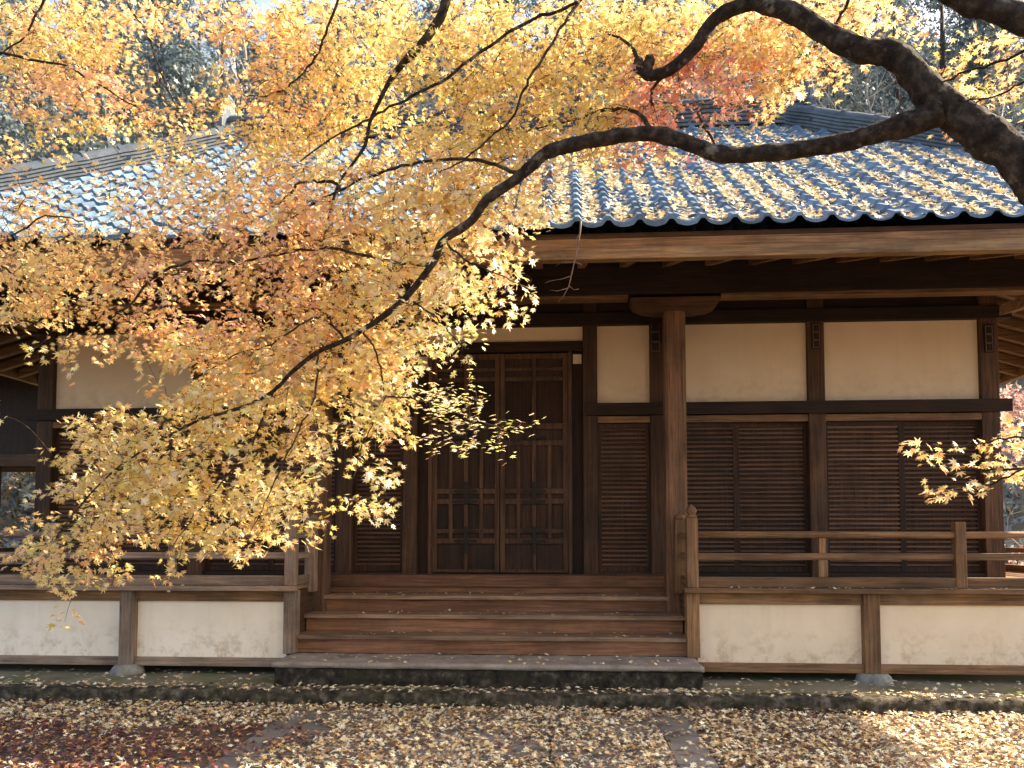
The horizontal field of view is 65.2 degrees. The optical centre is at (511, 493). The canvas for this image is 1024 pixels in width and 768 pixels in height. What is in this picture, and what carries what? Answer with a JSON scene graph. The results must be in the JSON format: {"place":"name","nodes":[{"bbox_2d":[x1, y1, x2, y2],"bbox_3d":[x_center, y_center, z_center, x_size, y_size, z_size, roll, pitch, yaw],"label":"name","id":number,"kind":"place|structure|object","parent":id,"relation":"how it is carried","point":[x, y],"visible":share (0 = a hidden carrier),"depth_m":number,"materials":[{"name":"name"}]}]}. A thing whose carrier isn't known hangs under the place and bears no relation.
{"place":"outdoors","nodes":[
{"label":"outdoors","id":0,"kind":"place"},
{"bbox_2d":[205,711,718,767],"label":"stone path","id":1,"kind":"structure","parent":0,"point":[676,741],"depth_m":5.74,"materials":[{"name":"stone"}]},
{"bbox_2d":[0,571,1023,767],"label":"ground","id":2,"kind":"structure","parent":0,"point":[202,760],"depth_m":5.97,"materials":[{"name":"soil"}]},
{"bbox_2d":[0,375,37,508],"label":"covered walkway","id":3,"kind":"structure","parent":2,"relation":"on","point":[17,438],"depth_m":18.68,"materials":[{"name":"brown wood"}]},
{"bbox_2d":[0,0,1023,630],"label":"maple tree","id":4,"kind":"object","parent":2,"relation":"on","point":[976,130],"visible":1,"depth_m":5.21,"materials":[{"name":"yellow plant"}]},
{"bbox_2d":[0,696,1023,767],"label":"fallen leaves","id":5,"kind":"object","parent":2,"relation":"on","point":[139,739],"visible":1,"depth_m":5.86,"materials":[{"name":"yellow plant"}]},
{"bbox_2d":[0,683,1023,717],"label":"kerb","id":6,"kind":"structure","parent":2,"relation":"on","point":[843,704],"depth_m":6.95,"materials":[{"name":"stone"}]},
{"bbox_2d":[1000,382,1023,489],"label":"red maple","id":7,"kind":"object","parent":2,"relation":"on","point":[1016,401],"visible":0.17,"depth_m":16.07,"materials":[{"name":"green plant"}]},
{"bbox_2d":[1005,502,1022,547],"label":"bare shrub","id":8,"kind":"object","parent":2,"relation":"on","point":[1007,525],"visible":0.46,"depth_m":18.45,"materials":[{"name":"brown plant"}]},
{"bbox_2d":[1005,538,1023,564],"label":"bare shrub","id":9,"kind":"object","parent":2,"relation":"on","point":[1020,561],"visible":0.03,"depth_m":12.07,"materials":[{"name":"brown plant"}]},
{"bbox_2d":[0,631,1023,696],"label":"terrace","id":10,"kind":"structure","parent":0,"point":[1004,685],"depth_m":7.71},
{"bbox_2d":[109,664,144,675],"bbox_3d":[-3.887,1.804,8.084,0.310,0.156,0.373,0,-3,4],"label":"foundation stone","id":11,"kind":"object","parent":10,"relation":"on","point":[122,669],"visible":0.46,"depth_m":7.96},
{"bbox_2d":[271,653,704,690],"bbox_3d":[-0.235,1.723,7.601,3.973,0.299,0.645,0,-3,4],"label":"stone step","id":12,"kind":"object","parent":10,"relation":"on","point":[479,671],"visible":0.82,"depth_m":7.33,"materials":[{"name":"stone"}]},
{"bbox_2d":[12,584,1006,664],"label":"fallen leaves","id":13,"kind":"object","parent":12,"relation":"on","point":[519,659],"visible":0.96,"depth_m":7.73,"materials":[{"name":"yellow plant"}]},
{"bbox_2d":[0,75,1023,674],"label":"temple hall","id":14,"kind":"structure","parent":10,"relation":"on","point":[738,435],"depth_m":9.02,"materials":[{"name":"brown wood"}]},
{"bbox_2d":[432,354,499,572],"bbox_3d":[-0.537,-0.355,9.384,0.789,2.568,0.082,0,-3,4],"label":"door","id":15,"kind":"structure","parent":14,"relation":"in","point":[465,490],"depth_m":9.37,"materials":[{"name":"brown wood"}]},
{"bbox_2d":[0,121,1019,234],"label":"fallen leaves","id":16,"kind":"object","parent":14,"relation":"on","point":[727,193],"visible":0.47,"depth_m":8.13,"materials":[{"name":"yellow plant"}]},
{"bbox_2d":[500,353,567,572],"bbox_3d":[0.257,-0.358,9.332,0.789,2.568,0.082,0,-3,4],"label":"door","id":17,"kind":"structure","parent":14,"relation":"in","point":[534,483],"depth_m":9.32,"materials":[{"name":"brown wood"}]},
{"bbox_2d":[546,221,581,301],"bbox_3d":[0.444,-1.996,6.899,0.321,0.708,0.017,0,-3,4],"label":"dead twig","id":18,"kind":"object","parent":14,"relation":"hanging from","point":[578,237],"visible":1,"depth_m":6.89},
{"bbox_2d":[650,324,660,352],"bbox_3d":[1.649,-1.800,9.210,0.125,0.370,0.020,0,-3,4],"label":"plaque","id":19,"kind":"object","parent":14,"relation":"attached to","point":[655,338],"visible":1,"depth_m":9.20,"materials":[{"name":"brown wood"}]},
{"bbox_2d":[811,323,820,348],"bbox_3d":[3.455,-1.787,9.090,0.100,0.300,0.020,0,-3,4],"label":"plaque","id":20,"kind":"object","parent":14,"relation":"attached to","point":[816,335],"visible":1,"depth_m":9.08,"materials":[{"name":"brown wood"}]},
{"bbox_2d":[983,324,993,352],"bbox_3d":[5.341,-1.733,8.962,0.100,0.320,0.020,0,-3,4],"label":"plaque","id":21,"kind":"object","parent":14,"relation":"attached to","point":[988,339],"visible":1,"depth_m":8.96,"materials":[{"name":"brown wood"}]},
{"bbox_2d":[0,668,1023,700],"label":"fallen leaves","id":22,"kind":"object","parent":10,"relation":"on","point":[568,687],"visible":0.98,"depth_m":7.15,"materials":[{"name":"yellow plant"}]},
{"bbox_2d":[855,673,892,685],"bbox_3d":[3.422,1.789,7.618,0.352,0.156,0.385,0,-3,4],"label":"foundation stone","id":23,"kind":"object","parent":10,"relation":"on","point":[883,679],"visible":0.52,"depth_m":7.47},
{"bbox_2d":[0,34,1023,564],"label":"hillside","id":24,"kind":"structure","parent":0,"point":[18,524],"depth_m":24.15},
{"bbox_2d":[0,94,33,164],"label":"evergreen tree","id":25,"kind":"object","parent":24,"relation":"on","point":[5,119],"visible":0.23,"depth_m":33.23,"materials":[{"name":"green plant"}]},
{"bbox_2d":[6,472,34,482],"bbox_3d":[-14.189,-1.846,23.017,3.598,3.767,3.461,1,-3,-20],"label":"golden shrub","id":26,"kind":"object","parent":24,"relation":"on","point":[8,473],"visible":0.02,"depth_m":22.77,"materials":[{"name":"yellow plant"}]},
{"bbox_2d":[0,93,56,161],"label":"bare tree","id":27,"kind":"object","parent":24,"relation":"on","point":[26,137],"visible":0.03,"depth_m":33.08,"materials":[{"name":"brown plant"}]},
{"bbox_2d":[0,17,57,160],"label":"evergreen tree","id":28,"kind":"object","parent":24,"relation":"on","point":[3,77],"visible":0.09,"depth_m":46.75,"materials":[{"name":"green plant"}]},
{"bbox_2d":[1,0,66,80],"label":"evergreen tree","id":29,"kind":"object","parent":24,"relation":"on","point":[39,30],"visible":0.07,"depth_m":60.47,"materials":[{"name":"green plant"}]},
{"bbox_2d":[0,0,67,112],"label":"evergreen tree","id":30,"kind":"object","parent":24,"relation":"on","point":[11,2],"visible":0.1,"depth_m":52.18,"materials":[{"name":"green plant"}]},
{"bbox_2d":[0,0,73,159],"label":"evergreen tree","id":31,"kind":"object","parent":24,"relation":"on","point":[4,61],"visible":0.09,"depth_m":39.62,"materials":[{"name":"green plant"}]},
{"bbox_2d":[0,69,77,161],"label":"bare tree","id":32,"kind":"object","parent":24,"relation":"on","point":[27,121],"visible":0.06,"depth_m":41.59,"materials":[{"name":"brown plant"}]},
{"bbox_2d":[9,44,113,160],"bbox_3d":[-21.916,-16.703,39.258,6.314,9.980,7.374,1,-3,-14],"label":"evergreen tree","id":33,"kind":"object","parent":24,"relation":"on","point":[51,114],"visible":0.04,"depth_m":38.86,"materials":[{"name":"green plant"}]},
{"bbox_2d":[11,102,135,157],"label":"evergreen tree","id":34,"kind":"object","parent":24,"relation":"on","point":[92,144],"visible":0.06,"depth_m":25.59,"materials":[{"name":"green plant"}]},
{"bbox_2d":[56,0,107,75],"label":"evergreen tree","id":35,"kind":"object","parent":24,"relation":"on","point":[72,23],"visible":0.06,"depth_m":60.57,"materials":[{"name":"green plant"}]},
{"bbox_2d":[49,0,149,104],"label":"evergreen tree","id":36,"kind":"object","parent":24,"relation":"on","point":[143,73],"visible":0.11,"depth_m":56.06,"materials":[{"name":"green plant"}]},
{"bbox_2d":[59,70,139,146],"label":"bare tree","id":37,"kind":"object","parent":24,"relation":"on","point":[117,110],"visible":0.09,"depth_m":37.19,"materials":[{"name":"brown plant"}]},
{"bbox_2d":[54,0,155,148],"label":"evergreen tree","id":38,"kind":"object","parent":24,"relation":"on","point":[118,36],"visible":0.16,"depth_m":48.65,"materials":[{"name":"green plant"}]},
{"bbox_2d":[34,89,177,144],"bbox_3d":[-16.585,-13.340,36.074,6.180,10.847,9.004,-1,-3,25],"label":"bare tree","id":39,"kind":"object","parent":24,"relation":"on","point":[114,114],"visible":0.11,"depth_m":35.35,"materials":[{"name":"brown plant"}]},
{"bbox_2d":[87,126,136,148],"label":"evergreen tree","id":40,"kind":"object","parent":24,"relation":"on","point":[120,138],"visible":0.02,"depth_m":35.52,"materials":[{"name":"green plant"}]},
{"bbox_2d":[104,2,172,70],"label":"evergreen tree","id":41,"kind":"object","parent":24,"relation":"on","point":[137,33],"visible":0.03,"depth_m":62.98,"materials":[{"name":"green plant"}]},
{"bbox_2d":[104,0,196,95],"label":"evergreen tree","id":42,"kind":"object","parent":24,"relation":"on","point":[155,51],"visible":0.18,"depth_m":56.64,"materials":[{"name":"green plant"}]},
{"bbox_2d":[91,0,214,137],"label":"evergreen tree","id":43,"kind":"object","parent":24,"relation":"on","point":[150,61],"visible":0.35,"depth_m":50.41,"materials":[{"name":"green plant"}]},
{"bbox_2d":[116,27,217,143],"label":"evergreen tree","id":44,"kind":"object","parent":24,"relation":"on","point":[191,45],"visible":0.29,"depth_m":42.86,"materials":[{"name":"green plant"}]},
{"bbox_2d":[129,31,231,143],"bbox_3d":[-14.506,-15.063,36.906,5.940,11.611,5.282,2,-3,-29],"label":"evergreen tree","id":45,"kind":"object","parent":24,"relation":"on","point":[183,74],"visible":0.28,"depth_m":36.44,"materials":[{"name":"green plant"}]},
{"bbox_2d":[155,0,229,107],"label":"evergreen tree","id":46,"kind":"object","parent":24,"relation":"on","point":[196,9],"visible":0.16,"depth_m":56.81,"materials":[{"name":"green plant"}]},
{"bbox_2d":[153,0,253,126],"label":"bare tree","id":47,"kind":"object","parent":24,"relation":"on","point":[229,60],"visible":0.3,"depth_m":41.85,"materials":[{"name":"grey plant"}]},
{"bbox_2d":[177,0,275,129],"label":"evergreen tree","id":48,"kind":"object","parent":24,"relation":"on","point":[221,50],"visible":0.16,"depth_m":50.16,"materials":[{"name":"green plant"}]},
{"bbox_2d":[196,32,291,129],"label":"evergreen tree","id":49,"kind":"object","parent":24,"relation":"on","point":[241,56],"visible":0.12,"depth_m":44.84,"materials":[{"name":"green plant"}]},
{"bbox_2d":[235,19,267,87],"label":"evergreen tree","id":50,"kind":"object","parent":24,"relation":"on","point":[249,45],"visible":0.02,"depth_m":58.84,"materials":[{"name":"green plant"}]},
{"bbox_2d":[209,57,295,125],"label":"evergreen tree","id":51,"kind":"object","parent":24,"relation":"on","point":[248,81],"visible":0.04,"depth_m":36.62,"materials":[{"name":"green plant"}]},
{"bbox_2d":[215,45,294,114],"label":"bare tree","id":52,"kind":"object","parent":24,"relation":"on","point":[237,99],"visible":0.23,"depth_m":39.64,"materials":[{"name":"grey plant"}]},
{"bbox_2d":[263,4,323,112],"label":"evergreen tree","id":53,"kind":"object","parent":24,"relation":"on","point":[283,105],"visible":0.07,"depth_m":54.23,"materials":[{"name":"green plant"}]},
{"bbox_2d":[291,65,332,111],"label":"evergreen tree","id":54,"kind":"object","parent":24,"relation":"on","point":[310,97],"visible":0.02,"depth_m":45.48,"materials":[{"name":"green plant"}]},
{"bbox_2d":[294,0,333,61],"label":"evergreen tree","id":55,"kind":"object","parent":24,"relation":"on","point":[316,22],"visible":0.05,"depth_m":63.13,"materials":[{"name":"green plant"}]},
{"bbox_2d":[293,36,383,112],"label":"evergreen tree","id":56,"kind":"object","parent":24,"relation":"on","point":[334,86],"visible":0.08,"depth_m":32.41,"materials":[{"name":"green plant"}]},
{"bbox_2d":[297,0,396,110],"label":"evergreen tree","id":57,"kind":"object","parent":24,"relation":"on","point":[359,38],"visible":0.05,"depth_m":37.83,"materials":[{"name":"green plant"}]},
{"bbox_2d":[281,0,419,108],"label":"bare tree","id":58,"kind":"object","parent":24,"relation":"on","point":[359,47],"visible":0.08,"depth_m":33.73,"materials":[{"name":"grey plant"}]},
{"bbox_2d":[342,0,414,109],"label":"evergreen tree","id":59,"kind":"object","parent":24,"relation":"on","point":[366,6],"visible":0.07,"depth_m":48.10,"materials":[{"name":"green plant"}]},
{"bbox_2d":[366,0,431,91],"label":"evergreen tree","id":60,"kind":"object","parent":24,"relation":"on","point":[405,29],"visible":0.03,"depth_m":57.22,"materials":[{"name":"green plant"}]},
{"bbox_2d":[345,12,454,110],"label":"bare tree","id":61,"kind":"object","parent":24,"relation":"on","point":[400,99],"visible":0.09,"depth_m":42.52,"materials":[{"name":"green plant"}]},
{"bbox_2d":[386,0,489,108],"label":"evergreen tree","id":62,"kind":"object","parent":24,"relation":"on","point":[430,8],"visible":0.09,"depth_m":51.57,"materials":[{"name":"green plant"}]},
{"bbox_2d":[395,8,485,108],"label":"evergreen tree","id":63,"kind":"object","parent":24,"relation":"on","point":[439,69],"visible":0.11,"depth_m":42.05,"materials":[{"name":"green plant"}]},
{"bbox_2d":[420,0,484,81],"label":"evergreen tree","id":64,"kind":"object","parent":24,"relation":"on","point":[452,34],"visible":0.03,"depth_m":60.31,"materials":[{"name":"green plant"}]},
{"bbox_2d":[406,0,516,103],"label":"bare tree","id":65,"kind":"object","parent":24,"relation":"on","point":[512,17],"visible":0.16,"depth_m":39.42,"materials":[{"name":"grey plant"}]},
{"bbox_2d":[456,3,518,98],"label":"evergreen tree","id":66,"kind":"object","parent":24,"relation":"on","point":[484,34],"visible":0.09,"depth_m":51.51,"materials":[{"name":"green plant"}]},
{"bbox_2d":[450,0,541,104],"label":"evergreen tree","id":67,"kind":"object","parent":24,"relation":"on","point":[508,2],"visible":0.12,"depth_m":44.90,"materials":[{"name":"green plant"}]},
{"bbox_2d":[476,51,538,106],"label":"evergreen tree","id":68,"kind":"object","parent":24,"relation":"on","point":[490,104],"visible":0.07,"depth_m":34.60,"materials":[{"name":"green plant"}]},
{"bbox_2d":[421,53,596,108],"bbox_3d":[-0.493,-7.146,25.581,11.051,11.901,6.445,-2,-4,37],"label":"bare tree","id":69,"kind":"object","parent":24,"relation":"on","point":[474,101],"visible":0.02,"depth_m":24.29,"materials":[{"name":"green plant"}]},
{"bbox_2d":[0,31,1023,571],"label":"undergrowth","id":70,"kind":"object","parent":24,"relation":"on","point":[18,491],"visible":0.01,"depth_m":22.44,"materials":[{"name":"green plant"}]},
{"bbox_2d":[486,31,590,103],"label":"bare tree","id":71,"kind":"object","parent":24,"relation":"on","point":[536,78],"visible":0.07,"depth_m":34.65,"materials":[{"name":"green plant"}]},
{"bbox_2d":[509,0,595,77],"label":"evergreen tree","id":72,"kind":"object","parent":24,"relation":"on","point":[530,14],"visible":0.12,"depth_m":53.68,"materials":[{"name":"green plant"}]},
{"bbox_2d":[530,7,604,103],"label":"evergreen tree","id":73,"kind":"object","parent":24,"relation":"on","point":[564,55],"visible":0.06,"depth_m":45.03,"materials":[{"name":"green plant"}]},
{"bbox_2d":[531,0,640,103],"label":"evergreen tree","id":74,"kind":"object","parent":24,"relation":"on","point":[570,88],"visible":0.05,"depth_m":37.38,"materials":[{"name":"green plant"}]},
{"bbox_2d":[556,0,628,64],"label":"evergreen tree","id":75,"kind":"object","parent":24,"relation":"on","point":[600,18],"visible":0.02,"depth_m":56.28,"materials":[{"name":"green plant"}]},
{"bbox_2d":[583,0,721,98],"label":"evergreen tree","id":76,"kind":"object","parent":24,"relation":"on","point":[623,1],"visible":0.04,"depth_m":37.38,"materials":[{"name":"green plant"}]},
{"bbox_2d":[601,10,717,101],"bbox_3d":[6.240,-16.041,34.429,5.237,8.405,7.475,2,-3,-28],"label":"bare tree","id":77,"kind":"object","parent":24,"relation":"on","point":[661,66],"visible":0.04,"depth_m":33.05,"materials":[{"name":"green plant"}]},
{"bbox_2d":[635,0,695,93],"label":"evergreen tree","id":78,"kind":"object","parent":24,"relation":"on","point":[671,26],"visible":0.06,"depth_m":48.77,"materials":[{"name":"green plant"}]},
{"bbox_2d":[566,1,770,100],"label":"bare tree","id":79,"kind":"object","parent":24,"relation":"on","point":[671,81],"visible":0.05,"depth_m":31.59,"materials":[{"name":"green plant"}]},
{"bbox_2d":[636,5,744,97],"bbox_3d":[5.889,-13.976,32.090,9.672,10.416,5.641,0,-3,-7],"label":"bare tree","id":80,"kind":"object","parent":24,"relation":"on","point":[696,67],"visible":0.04,"depth_m":31.55,"materials":[{"name":"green plant"}]},
{"bbox_2d":[661,73,721,99],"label":"evergreen tree","id":81,"kind":"object","parent":24,"relation":"on","point":[697,96],"visible":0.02,"depth_m":29.80,"materials":[{"name":"green plant"}]},
{"bbox_2d":[682,0,758,66],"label":"evergreen tree","id":82,"kind":"object","parent":24,"relation":"on","point":[706,1],"visible":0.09,"depth_m":52.20,"materials":[{"name":"green plant"}]},
{"bbox_2d":[695,23,746,96],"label":"evergreen tree","id":83,"kind":"object","parent":24,"relation":"on","point":[729,57],"visible":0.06,"depth_m":39.22,"materials":[{"name":"green plant"}]},
{"bbox_2d":[743,55,805,95],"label":"evergreen tree","id":84,"kind":"object","parent":24,"relation":"on","point":[763,80],"depth_m":31.78,"materials":[{"name":"green plant"}]},
{"bbox_2d":[705,0,853,102],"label":"bare tree","id":85,"kind":"object","parent":24,"relation":"on","point":[760,72],"visible":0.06,"depth_m":37.54,"materials":[{"name":"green plant"}]},
{"bbox_2d":[727,14,832,108],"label":"evergreen tree","id":86,"kind":"object","parent":24,"relation":"on","point":[824,101],"visible":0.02,"depth_m":41.80,"materials":[{"name":"green plant"}]},
{"bbox_2d":[789,0,882,111],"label":"evergreen tree","id":87,"kind":"object","parent":24,"relation":"on","point":[823,4],"visible":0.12,"depth_m":43.78,"materials":[{"name":"green plant"}]},
{"bbox_2d":[801,12,905,116],"bbox_3d":[14.048,-16.604,35.262,6.423,8.944,5.112,0,-3,-6],"label":"evergreen tree","id":88,"kind":"object","parent":24,"relation":"on","point":[836,95],"visible":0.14,"depth_m":34.42,"materials":[{"name":"green plant"}]},
{"bbox_2d":[814,71,896,116],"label":"bare tree","id":89,"kind":"object","parent":24,"relation":"on","point":[828,95],"visible":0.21,"depth_m":33.34,"materials":[{"name":"grey plant"}]},
{"bbox_2d":[819,53,919,113],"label":"bare tree","id":90,"kind":"object","parent":24,"relation":"on","point":[863,101],"visible":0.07,"depth_m":41.36,"materials":[{"name":"grey plant"}]},
{"bbox_2d":[856,1,896,35],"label":"evergreen tree","id":91,"kind":"object","parent":24,"relation":"on","point":[874,20],"visible":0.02,"depth_m":59.82,"materials":[{"name":"green plant"}]},
{"bbox_2d":[814,0,946,108],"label":"evergreen tree","id":92,"kind":"object","parent":24,"relation":"on","point":[909,41],"visible":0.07,"depth_m":45.34,"materials":[{"name":"green plant"}]},
{"bbox_2d":[852,0,938,116],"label":"evergreen tree","id":93,"kind":"object","parent":24,"relation":"on","point":[898,94],"visible":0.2,"depth_m":36.32,"materials":[{"name":"green plant"}]},
{"bbox_2d":[872,0,932,108],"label":"evergreen tree","id":94,"kind":"object","parent":24,"relation":"on","point":[885,80],"visible":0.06,"depth_m":49.27,"materials":[{"name":"green plant"}]},
{"bbox_2d":[821,64,1002,115],"bbox_3d":[12.194,-9.374,25.494,6.339,7.636,4.351,0,-3,5],"label":"bare tree","id":95,"kind":"object","parent":24,"relation":"on","point":[870,107],"visible":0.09,"depth_m":24.26,"materials":[{"name":"grey plant"}]},
{"bbox_2d":[874,0,1009,115],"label":"evergreen tree","id":96,"kind":"object","parent":24,"relation":"on","point":[943,42],"visible":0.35,"depth_m":39.03,"materials":[{"name":"green plant"}]},
{"bbox_2d":[935,7,984,102],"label":"evergreen tree","id":97,"kind":"object","parent":24,"relation":"on","point":[955,23],"visible":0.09,"depth_m":49.06,"materials":[{"name":"green plant"}]},
{"bbox_2d":[909,55,1023,131],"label":"bare tree","id":98,"kind":"object","parent":24,"relation":"on","point":[1002,114],"visible":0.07,"depth_m":24.52,"materials":[{"name":"grey plant"}]},
{"bbox_2d":[920,10,1023,93],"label":"evergreen tree","id":99,"kind":"object","parent":24,"relation":"on","point":[948,14],"visible":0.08,"depth_m":53.27,"materials":[{"name":"green plant"}]},
{"bbox_2d":[945,0,1023,128],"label":"evergreen tree","id":100,"kind":"object","parent":24,"relation":"on","point":[985,25],"visible":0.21,"depth_m":38.53,"materials":[{"name":"green plant"}]},
{"bbox_2d":[952,60,1023,108],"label":"bare tree","id":101,"kind":"object","parent":24,"relation":"on","point":[998,89],"visible":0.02,"depth_m":21.25,"materials":[{"name":"grey plant"}]},
{"bbox_2d":[958,0,1023,62],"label":"bare tree","id":102,"kind":"object","parent":24,"relation":"on","point":[1003,49],"visible":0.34,"depth_m":37.38,"materials":[{"name":"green plant"}]},
{"bbox_2d":[996,100,1023,131],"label":"evergreen tree","id":103,"kind":"object","parent":24,"relation":"on","point":[1014,120],"visible":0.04,"depth_m":28.25,"materials":[{"name":"green plant"}]},
{"bbox_2d":[0,0,1023,72],"label":"sky","id":104,"kind":"structure","parent":0,"point":[260,3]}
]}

